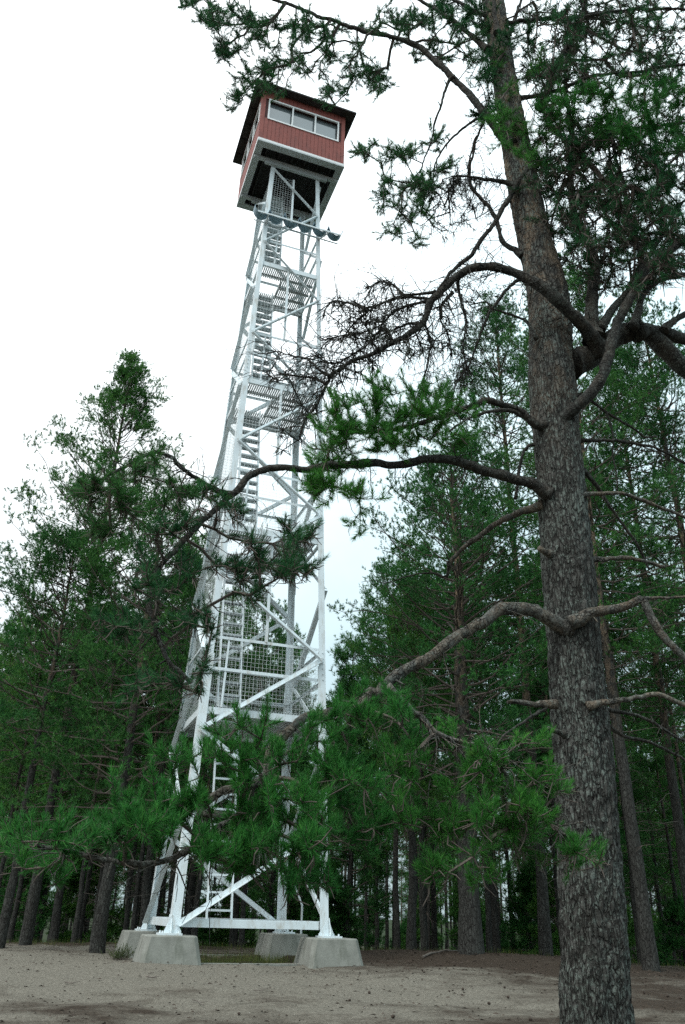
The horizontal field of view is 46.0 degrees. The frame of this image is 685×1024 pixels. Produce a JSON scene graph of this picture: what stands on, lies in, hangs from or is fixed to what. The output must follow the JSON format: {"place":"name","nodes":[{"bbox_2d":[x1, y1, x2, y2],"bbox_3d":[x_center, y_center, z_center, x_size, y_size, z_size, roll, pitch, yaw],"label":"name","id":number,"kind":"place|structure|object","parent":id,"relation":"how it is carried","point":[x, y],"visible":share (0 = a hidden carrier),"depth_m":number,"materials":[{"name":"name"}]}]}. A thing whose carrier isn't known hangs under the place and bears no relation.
{"place":"outdoors","nodes":[
{"label":"outdoors","id":0,"kind":"place"},
{"bbox_2d":[0,913,684,1023],"bbox_3d":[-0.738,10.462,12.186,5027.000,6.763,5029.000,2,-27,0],"label":"ground","id":1,"kind":"structure","parent":0,"point":[295,1002],"depth_m":11.14,"materials":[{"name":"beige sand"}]},
{"bbox_2d":[0,610,43,826],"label":"pine tree","id":2,"kind":"object","parent":1,"relation":"on","point":[10,619],"visible":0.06,"depth_m":38.36,"materials":[{"name":"green plant"}]},
{"bbox_2d":[0,619,47,857],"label":"pine tree","id":3,"kind":"object","parent":1,"relation":"on","point":[12,659],"visible":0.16,"depth_m":31.46,"materials":[{"name":"green plant"}]},
{"bbox_2d":[0,681,59,909],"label":"pine tree","id":4,"kind":"object","parent":1,"relation":"on","point":[19,787],"visible":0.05,"depth_m":31.26,"materials":[{"name":"green plant"}]},
{"bbox_2d":[0,593,61,827],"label":"pine tree","id":5,"kind":"object","parent":1,"relation":"on","point":[10,609],"visible":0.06,"depth_m":35.37,"materials":[{"name":"green plant"}]},
{"bbox_2d":[0,833,66,941],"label":"pine sapling","id":6,"kind":"object","parent":1,"relation":"on","point":[26,885],"visible":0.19,"depth_m":29.08,"materials":[{"name":"green plant"}]},
{"bbox_2d":[0,613,68,906],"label":"pine tree","id":7,"kind":"object","parent":1,"relation":"on","point":[27,742],"visible":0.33,"depth_m":25.61,"materials":[{"name":"green plant"}]},
{"bbox_2d":[1,625,87,941],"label":"pine tree","id":8,"kind":"object","parent":1,"relation":"on","point":[11,930],"visible":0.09,"depth_m":25.24,"materials":[{"name":"green plant"}]},
{"bbox_2d":[4,723,96,930],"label":"pine tree","id":9,"kind":"object","parent":1,"relation":"on","point":[64,798],"visible":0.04,"depth_m":32.83,"materials":[{"name":"green plant"}]},
{"bbox_2d":[9,631,108,941],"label":"pine tree","id":10,"kind":"object","parent":1,"relation":"on","point":[52,767],"visible":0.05,"depth_m":29.63,"materials":[{"name":"green plant"}]},
{"bbox_2d":[32,618,109,942],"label":"pine tree","id":11,"kind":"object","parent":1,"relation":"on","point":[44,894],"visible":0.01,"depth_m":29.40,"materials":[{"name":"green plant"}]},
{"bbox_2d":[0,509,158,948],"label":"pine tree","id":12,"kind":"object","parent":1,"relation":"on","point":[6,911],"visible":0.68,"depth_m":20.82,"materials":[{"name":"green plant"}]},
{"bbox_2d":[0,603,162,942],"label":"pine tree","id":13,"kind":"object","parent":1,"relation":"on","point":[55,925],"visible":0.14,"depth_m":25.12,"materials":[{"name":"green plant"}]},
{"bbox_2d":[44,841,131,942],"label":"pine sapling","id":14,"kind":"object","parent":1,"relation":"on","point":[70,906],"visible":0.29,"depth_m":31.15,"materials":[{"name":"green plant"}]},
{"bbox_2d":[54,653,154,941],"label":"pine tree","id":15,"kind":"object","parent":1,"relation":"on","point":[101,872],"visible":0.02,"depth_m":29.39,"materials":[{"name":"green plant"}]},
{"bbox_2d":[0,347,209,945],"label":"pine tree","id":16,"kind":"object","parent":1,"relation":"on","point":[132,373],"visible":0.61,"depth_m":24.41,"materials":[{"name":"green plant"}]},
{"bbox_2d":[65,604,145,942],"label":"pine tree","id":17,"kind":"object","parent":1,"relation":"on","point":[74,935],"visible":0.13,"depth_m":24.39,"materials":[{"name":"green plant"}]},
{"bbox_2d":[65,635,149,942],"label":"pine tree","id":18,"kind":"object","parent":1,"relation":"on","point":[86,890],"visible":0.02,"depth_m":26.57,"materials":[{"name":"green plant"}]},
{"bbox_2d":[74,711,147,924],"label":"pine tree","id":19,"kind":"object","parent":1,"relation":"on","point":[117,866],"visible":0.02,"depth_m":30.89,"materials":[{"name":"green plant"}]},
{"bbox_2d":[100,943,136,960],"bbox_3d":[-4.078,8.102,14.880,0.592,0.306,0.602,-16,-32,31],"label":"heather bush","id":20,"kind":"object","parent":1,"relation":"on","point":[116,955],"visible":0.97,"depth_m":14.82,"materials":[{"name":"green plant"}]},
{"bbox_2d":[0,486,244,953],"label":"pine tree","id":21,"kind":"object","parent":1,"relation":"on","point":[100,922],"visible":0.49,"depth_m":19.07,"materials":[{"name":"green plant"}]},
{"bbox_2d":[78,621,181,929],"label":"pine tree","id":22,"kind":"object","parent":1,"relation":"on","point":[128,901],"visible":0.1,"depth_m":25.71,"materials":[{"name":"green plant"}]},
{"bbox_2d":[115,930,163,957],"bbox_3d":[-4.116,9.075,16.651,1.200,0.772,1.200,11,-28,-17],"label":"concrete footing","id":23,"kind":"object","parent":1,"relation":"on","point":[131,938],"visible":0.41,"depth_m":16.31,"materials":[{"name":"grey concrete"}]},
{"bbox_2d":[115,758,174,928],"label":"pine tree","id":24,"kind":"object","parent":1,"relation":"on","point":[132,888],"visible":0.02,"depth_m":42.57,"materials":[{"name":"green plant"}]},
{"bbox_2d":[71,539,241,928],"bbox_3d":[-5.535,6.793,25.482,4.979,13.397,5.140,18,-31,-29],"label":"pine tree","id":25,"kind":"object","parent":1,"relation":"on","point":[146,884],"visible":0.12,"depth_m":24.64,"materials":[{"name":"green plant"}]},
{"bbox_2d":[110,589,204,929],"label":"pine tree","id":26,"kind":"object","parent":1,"relation":"on","point":[136,897],"visible":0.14,"depth_m":25.18,"materials":[{"name":"green plant"}]},
{"bbox_2d":[121,699,193,928],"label":"pine tree","id":27,"kind":"object","parent":1,"relation":"on","point":[128,868],"visible":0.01,"depth_m":36.39,"materials":[{"name":"green plant"}]},
{"bbox_2d":[132,934,200,964],"bbox_3d":[-3.082,7.838,14.122,1.200,0.772,1.200,11,-28,-17],"label":"concrete footing","id":28,"kind":"object","parent":1,"relation":"on","point":[170,949],"visible":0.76,"depth_m":13.81,"materials":[{"name":"grey concrete"}]},
{"bbox_2d":[135,80,356,937],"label":"lookout tower","id":29,"kind":"structure","parent":28,"relation":"on","point":[289,152],"depth_m":21.04,"materials":[{"name":"metal"}]},
{"bbox_2d":[138,700,201,930],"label":"pine tree","id":30,"kind":"object","parent":1,"relation":"on","point":[158,913],"visible":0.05,"depth_m":31.79,"materials":[{"name":"green plant"}]},
{"bbox_2d":[160,628,234,932],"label":"pine tree","id":31,"kind":"object","parent":1,"relation":"on","point":[186,781],"visible":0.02,"depth_m":28.50,"materials":[{"name":"green plant"}]},
{"bbox_2d":[163,640,247,934],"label":"pine tree","id":32,"kind":"object","parent":1,"relation":"on","point":[225,781],"visible":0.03,"depth_m":33.73,"materials":[{"name":"green plant"}]},
{"bbox_2d":[186,770,233,932],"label":"pine tree","id":33,"kind":"object","parent":1,"relation":"on","point":[215,883],"visible":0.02,"depth_m":46.81,"materials":[{"name":"green plant"}]},
{"bbox_2d":[197,893,226,945],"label":"pine sapling","id":34,"kind":"object","parent":1,"relation":"on","point":[203,932],"visible":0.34,"depth_m":40.18,"materials":[{"name":"green plant"}]},
{"bbox_2d":[168,606,263,935],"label":"pine tree","id":35,"kind":"object","parent":1,"relation":"on","point":[194,931],"visible":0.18,"depth_m":25.43,"materials":[{"name":"green plant"}]},
{"bbox_2d":[182,577,264,934],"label":"pine tree","id":36,"kind":"object","parent":1,"relation":"on","point":[190,894],"visible":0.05,"depth_m":30.16,"materials":[{"name":"green plant"}]},
{"bbox_2d":[212,876,258,947],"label":"pine sapling","id":37,"kind":"object","parent":1,"relation":"on","point":[225,932],"visible":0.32,"depth_m":40.24,"materials":[{"name":"green plant"}]},
{"bbox_2d":[209,693,268,917],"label":"pine tree","id":38,"kind":"object","parent":1,"relation":"on","point":[226,811],"visible":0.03,"depth_m":33.89,"materials":[{"name":"green plant"}]},
{"bbox_2d":[200,954,301,965],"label":"concrete kerb","id":39,"kind":"structure","parent":1,"relation":"on","point":[273,964],"depth_m":14.51,"materials":[{"name":"grey concrete"}]},
{"bbox_2d":[210,626,295,946],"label":"pine tree","id":40,"kind":"object","parent":1,"relation":"on","point":[232,930],"visible":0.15,"depth_m":27.68,"materials":[{"name":"green plant"}]},
{"bbox_2d":[225,592,286,946],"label":"pine tree","id":41,"kind":"object","parent":1,"relation":"on","point":[237,914],"visible":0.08,"depth_m":33.42,"materials":[{"name":"green plant"}]},
{"bbox_2d":[209,587,314,946],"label":"pine tree","id":42,"kind":"object","parent":1,"relation":"on","point":[241,939],"visible":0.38,"depth_m":27.19,"materials":[{"name":"green plant"}]},
{"bbox_2d":[221,622,332,933],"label":"young pine","id":43,"kind":"object","parent":1,"relation":"on","point":[271,890],"visible":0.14,"depth_m":31.39,"materials":[{"name":"green plant"}]},
{"bbox_2d":[254,933,307,960],"bbox_3d":[-1.301,9.599,17.546,1.200,0.772,1.200,11,-28,-17],"label":"concrete footing","id":44,"kind":"object","parent":1,"relation":"on","point":[273,944],"visible":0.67,"depth_m":17.22,"materials":[{"name":"grey concrete"}]},
{"bbox_2d":[257,854,319,938],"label":"pine sapling","id":45,"kind":"object","parent":1,"relation":"on","point":[293,915],"visible":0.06,"depth_m":32.01,"materials":[{"name":"green plant"}]},
{"bbox_2d":[268,703,342,933],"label":"pine tree","id":46,"kind":"object","parent":1,"relation":"on","point":[309,750],"visible":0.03,"depth_m":38.41,"materials":[{"name":"green plant"}]},
{"bbox_2d":[297,852,352,936],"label":"pine sapling","id":47,"kind":"object","parent":1,"relation":"on","point":[309,914],"visible":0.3,"depth_m":29.40,"materials":[{"name":"green plant"}]},
{"bbox_2d":[294,937,362,968],"bbox_3d":[-0.267,8.361,15.016,1.200,0.772,1.200,11,-28,-17],"label":"concrete footing","id":48,"kind":"object","parent":1,"relation":"on","point":[313,952],"visible":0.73,"depth_m":14.70,"materials":[{"name":"grey concrete"}]},
{"bbox_2d":[0,0,684,1023],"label":"pine tree","id":49,"kind":"object","parent":1,"relation":"on","point":[594,984],"visible":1,"depth_m":5.10,"materials":[{"name":"green plant"}]},
{"bbox_2d":[6,938,684,969],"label":"grass","id":50,"kind":"structure","parent":1,"relation":"on","point":[254,960],"depth_m":16.93,"materials":[{"name":"green plant"}]},
{"bbox_2d":[330,890,364,949],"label":"pine sapling","id":51,"kind":"object","parent":1,"relation":"on","point":[343,908],"visible":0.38,"depth_m":29.41,"materials":[{"name":"green plant"}]},
{"bbox_2d":[297,631,405,948],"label":"young pine","id":52,"kind":"object","parent":1,"relation":"on","point":[344,656],"visible":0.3,"depth_m":30.73,"materials":[{"name":"green plant"}]},
{"bbox_2d":[344,677,392,949],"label":"pine tree","id":53,"kind":"object","parent":1,"relation":"on","point":[377,921],"visible":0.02,"depth_m":37.72,"materials":[{"name":"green plant"}]},
{"bbox_2d":[334,721,404,949],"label":"pine tree","id":54,"kind":"object","parent":1,"relation":"on","point":[365,909],"visible":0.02,"depth_m":42.50,"materials":[{"name":"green plant"}]},
{"bbox_2d":[351,892,391,949],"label":"pine sapling","id":55,"kind":"object","parent":1,"relation":"on","point":[360,911],"visible":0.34,"depth_m":46.93,"materials":[{"name":"green plant"}]},
{"bbox_2d":[345,728,417,949],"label":"pine tree","id":56,"kind":"object","parent":1,"relation":"on","point":[386,929],"visible":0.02,"depth_m":39.59,"materials":[{"name":"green plant"}]},
{"bbox_2d":[350,556,435,948],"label":"pine tree","id":57,"kind":"object","parent":1,"relation":"on","point":[396,937],"visible":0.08,"depth_m":27.84,"materials":[{"name":"green plant"}]},
{"bbox_2d":[361,700,434,948],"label":"pine tree","id":58,"kind":"object","parent":1,"relation":"on","point":[390,857],"visible":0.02,"depth_m":33.68,"materials":[{"name":"green plant"}]},
{"bbox_2d":[389,849,408,923],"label":"pine tree","id":59,"kind":"object","parent":1,"relation":"on","point":[404,891],"visible":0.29,"depth_m":96.71,"materials":[{"name":"green plant"}]},
{"bbox_2d":[371,619,453,924],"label":"pine tree","id":60,"kind":"object","parent":1,"relation":"on","point":[428,778],"visible":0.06,"depth_m":30.10,"materials":[{"name":"green plant"}]},
{"bbox_2d":[330,578,499,949],"bbox_3d":[2.176,7.290,23.948,5.217,11.445,5.094,2,-27,0],"label":"pine tree","id":61,"kind":"object","parent":1,"relation":"on","point":[411,941],"visible":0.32,"depth_m":24.18,"materials":[{"name":"green plant"}]},
{"bbox_2d":[344,529,493,950],"bbox_3d":[2.477,7.198,27.069,5.379,14.762,4.557,-6,-28,15],"label":"pine tree","id":62,"kind":"object","parent":1,"relation":"on","point":[423,924],"visible":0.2,"depth_m":27.95,"materials":[{"name":"green plant"}]},
{"bbox_2d":[390,670,451,949],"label":"pine tree","id":63,"kind":"object","parent":1,"relation":"on","point":[428,924],"visible":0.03,"depth_m":38.40,"materials":[{"name":"green plant"}]},
{"bbox_2d":[400,885,446,949],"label":"pine sapling","id":64,"kind":"object","parent":1,"relation":"on","point":[440,939],"visible":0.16,"depth_m":39.19,"materials":[{"name":"green plant"}]},
{"bbox_2d":[399,822,450,925],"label":"pine tree","id":65,"kind":"object","parent":1,"relation":"on","point":[442,895],"visible":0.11,"depth_m":51.71,"materials":[{"name":"green plant"}]},
{"bbox_2d":[378,581,474,950],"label":"pine tree","id":66,"kind":"object","parent":1,"relation":"on","point":[434,937],"depth_m":32.14,"materials":[{"name":"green plant"}]},
{"bbox_2d":[381,617,472,928],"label":"pine tree","id":67,"kind":"object","parent":1,"relation":"on","point":[425,828],"visible":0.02,"depth_m":32.25,"materials":[{"name":"green plant"}]},
{"bbox_2d":[326,424,552,954],"bbox_3d":[3.167,3.825,20.303,6.236,14.033,6.783,24,-34,-37],"label":"pine tree","id":68,"kind":"object","parent":1,"relation":"on","point":[470,937],"visible":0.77,"depth_m":20.37,"materials":[{"name":"green plant"}]},
{"bbox_2d":[434,799,454,948],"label":"pine tree","id":69,"kind":"object","parent":1,"relation":"on","point":[446,924],"visible":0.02,"depth_m":53.45,"materials":[{"name":"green plant"}]},
{"bbox_2d":[435,835,456,947],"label":"pine tree","id":70,"kind":"object","parent":1,"relation":"on","point":[439,884],"visible":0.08,"depth_m":57.38,"materials":[{"name":"green plant"}]},
{"bbox_2d":[400,576,504,897],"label":"pine tree","id":71,"kind":"object","parent":1,"relation":"on","point":[454,711],"visible":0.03,"depth_m":30.71,"materials":[{"name":"green plant"}]},
{"bbox_2d":[390,465,517,779],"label":"pine tree","id":72,"kind":"object","parent":1,"relation":"on","point":[466,567],"visible":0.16,"depth_m":27.28,"materials":[{"name":"green plant"}]},
{"bbox_2d":[435,753,499,939],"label":"pine tree","id":73,"kind":"object","parent":1,"relation":"on","point":[456,884],"visible":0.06,"depth_m":35.64,"materials":[{"name":"green plant"}]},
{"bbox_2d":[443,875,505,952],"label":"pine sapling","id":74,"kind":"object","parent":1,"relation":"on","point":[453,911],"visible":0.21,"depth_m":37.33,"materials":[{"name":"green plant"}]},
{"bbox_2d":[414,544,535,951],"bbox_3d":[4.975,8.041,29.143,4.894,15.464,4.146,0,-27,4],"label":"pine tree","id":75,"kind":"object","parent":1,"relation":"on","point":[489,945],"visible":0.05,"depth_m":28.34,"materials":[{"name":"green plant"}]},
{"bbox_2d":[438,543,537,952],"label":"pine tree","id":76,"kind":"object","parent":1,"relation":"on","point":[496,943],"visible":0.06,"depth_m":28.83,"materials":[{"name":"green plant"}]},
{"bbox_2d":[477,768,516,950],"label":"pine tree","id":77,"kind":"object","parent":1,"relation":"on","point":[496,884],"visible":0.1,"depth_m":42.13,"materials":[{"name":"green plant"}]},
{"bbox_2d":[468,636,539,951],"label":"pine tree","id":78,"kind":"object","parent":1,"relation":"on","point":[506,851],"visible":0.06,"depth_m":34.96,"materials":[{"name":"green plant"}]},
{"bbox_2d":[416,280,610,955],"bbox_3d":[5.366,1.797,25.845,6.283,23.048,6.566,2,-27,0],"label":"pine tree","id":79,"kind":"object","parent":1,"relation":"on","point":[545,944],"visible":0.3,"depth_m":27.48,"materials":[{"name":"green plant"}]},
{"bbox_2d":[483,563,557,891],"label":"pine tree","id":80,"kind":"object","parent":1,"relation":"on","point":[541,695],"visible":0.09,"depth_m":25.62,"materials":[{"name":"green plant"}]},
{"bbox_2d":[497,857,557,954],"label":"pine sapling","id":81,"kind":"object","parent":1,"relation":"on","point":[524,878],"visible":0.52,"depth_m":32.29,"materials":[{"name":"green plant"}]},
{"bbox_2d":[500,661,560,955],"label":"pine tree","id":82,"kind":"object","parent":1,"relation":"on","point":[557,906],"visible":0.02,"depth_m":28.06,"materials":[{"name":"green plant"}]},
{"bbox_2d":[505,759,556,940],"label":"pine tree","id":83,"kind":"object","parent":1,"relation":"on","point":[518,860],"visible":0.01,"depth_m":38.31,"materials":[{"name":"green plant"}]},
{"bbox_2d":[521,867,559,955],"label":"pine sapling","id":84,"kind":"object","parent":1,"relation":"on","point":[555,934],"visible":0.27,"depth_m":29.34,"materials":[{"name":"green plant"}]},
{"bbox_2d":[496,537,651,812],"bbox_3d":[8.163,7.780,28.570,5.445,15.708,5.873,2,-27,0],"label":"pine tree","id":85,"kind":"object","parent":1,"relation":"on","point":[634,760],"visible":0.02,"depth_m":28.22,"materials":[{"name":"green plant"}]},
{"bbox_2d":[514,596,635,883],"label":"pine tree","id":86,"kind":"object","parent":1,"relation":"on","point":[623,840],"visible":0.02,"depth_m":26.64,"materials":[{"name":"green plant"}]},
{"bbox_2d":[472,238,684,971],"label":"pine tree","id":87,"kind":"object","parent":1,"relation":"on","point":[649,952],"visible":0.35,"depth_m":19.97,"materials":[{"name":"green plant"}]},
{"bbox_2d":[544,476,666,963],"bbox_3d":[8.545,5.973,25.922,4.254,16.266,3.939,14,-29,-23],"label":"pine tree","id":88,"kind":"object","parent":1,"relation":"on","point":[632,894],"visible":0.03,"depth_m":24.29,"materials":[{"name":"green plant"}]},
{"bbox_2d":[626,904,636,962],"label":"pine sapling","id":89,"kind":"object","parent":1,"relation":"on","point":[630,931],"visible":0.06,"depth_m":28.52,"materials":[{"name":"green plant"}]},
{"bbox_2d":[580,342,684,906],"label":"pine tree","id":90,"kind":"object","parent":1,"relation":"on","point":[657,667],"visible":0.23,"depth_m":23.54,"materials":[{"name":"green plant"}]},
{"bbox_2d":[596,539,668,909],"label":"pine tree","id":91,"kind":"object","parent":1,"relation":"on","point":[632,688],"visible":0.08,"depth_m":27.12,"materials":[{"name":"green plant"}]},
{"bbox_2d":[583,282,684,733],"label":"pine tree","id":92,"kind":"object","parent":1,"relation":"on","point":[632,361],"visible":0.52,"depth_m":22.76,"materials":[{"name":"green plant"}]},
{"bbox_2d":[615,756,654,949],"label":"pine tree","id":93,"kind":"object","parent":1,"relation":"on","point":[626,858],"visible":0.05,"depth_m":33.80,"materials":[{"name":"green plant"}]},
{"bbox_2d":[602,592,673,865],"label":"pine tree","id":94,"kind":"object","parent":1,"relation":"on","point":[634,718],"visible":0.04,"depth_m":30.53,"materials":[{"name":"green plant"}]},
{"bbox_2d":[625,801,669,921],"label":"pine tree","id":95,"kind":"object","parent":1,"relation":"on","point":[651,898],"visible":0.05,"depth_m":52.56,"materials":[{"name":"green plant"}]},
{"bbox_2d":[614,667,682,963],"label":"pine tree","id":96,"kind":"object","parent":1,"relation":"on","point":[652,818],"visible":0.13,"depth_m":35.10,"materials":[{"name":"green plant"}]},
{"bbox_2d":[616,689,684,964],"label":"pine tree","id":97,"kind":"object","parent":1,"relation":"on","point":[639,795],"visible":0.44,"depth_m":31.82,"materials":[{"name":"green plant"}]},
{"bbox_2d":[619,743,682,964],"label":"pine tree","id":98,"kind":"object","parent":1,"relation":"on","point":[674,953],"visible":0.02,"depth_m":44.72,"materials":[{"name":"green plant"}]},
{"bbox_2d":[618,575,684,861],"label":"pine tree","id":99,"kind":"object","parent":1,"relation":"on","point":[679,771],"visible":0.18,"depth_m":29.62,"materials":[{"name":"green plant"}]},
{"bbox_2d":[624,539,684,809],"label":"pine tree","id":100,"kind":"object","parent":1,"relation":"on","point":[674,560],"visible":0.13,"depth_m":32.24,"materials":[{"name":"green plant"}]},
{"bbox_2d":[628,605,684,780],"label":"pine tree","id":101,"kind":"object","parent":1,"relation":"on","point":[661,771],"visible":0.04,"depth_m":33.86,"materials":[{"name":"green plant"}]},
{"bbox_2d":[646,764,681,914],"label":"pine tree","id":102,"kind":"object","parent":1,"relation":"on","point":[664,866],"visible":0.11,"depth_m":43.99,"materials":[{"name":"green plant"}]},
{"bbox_2d":[651,718,684,899],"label":"pine tree","id":103,"kind":"object","parent":1,"relation":"on","point":[661,815],"visible":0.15,"depth_m":34.88,"materials":[{"name":"green plant"}]},
{"bbox_2d":[653,891,684,965],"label":"pine sapling","id":104,"kind":"object","parent":1,"relation":"on","point":[672,911],"visible":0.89,"depth_m":29.86,"materials":[{"name":"green plant"}]},
{"bbox_2d":[0,0,684,922],"label":"sky","id":105,"kind":"structure","parent":0,"point":[122,226],"materials":[{"name":"white"}]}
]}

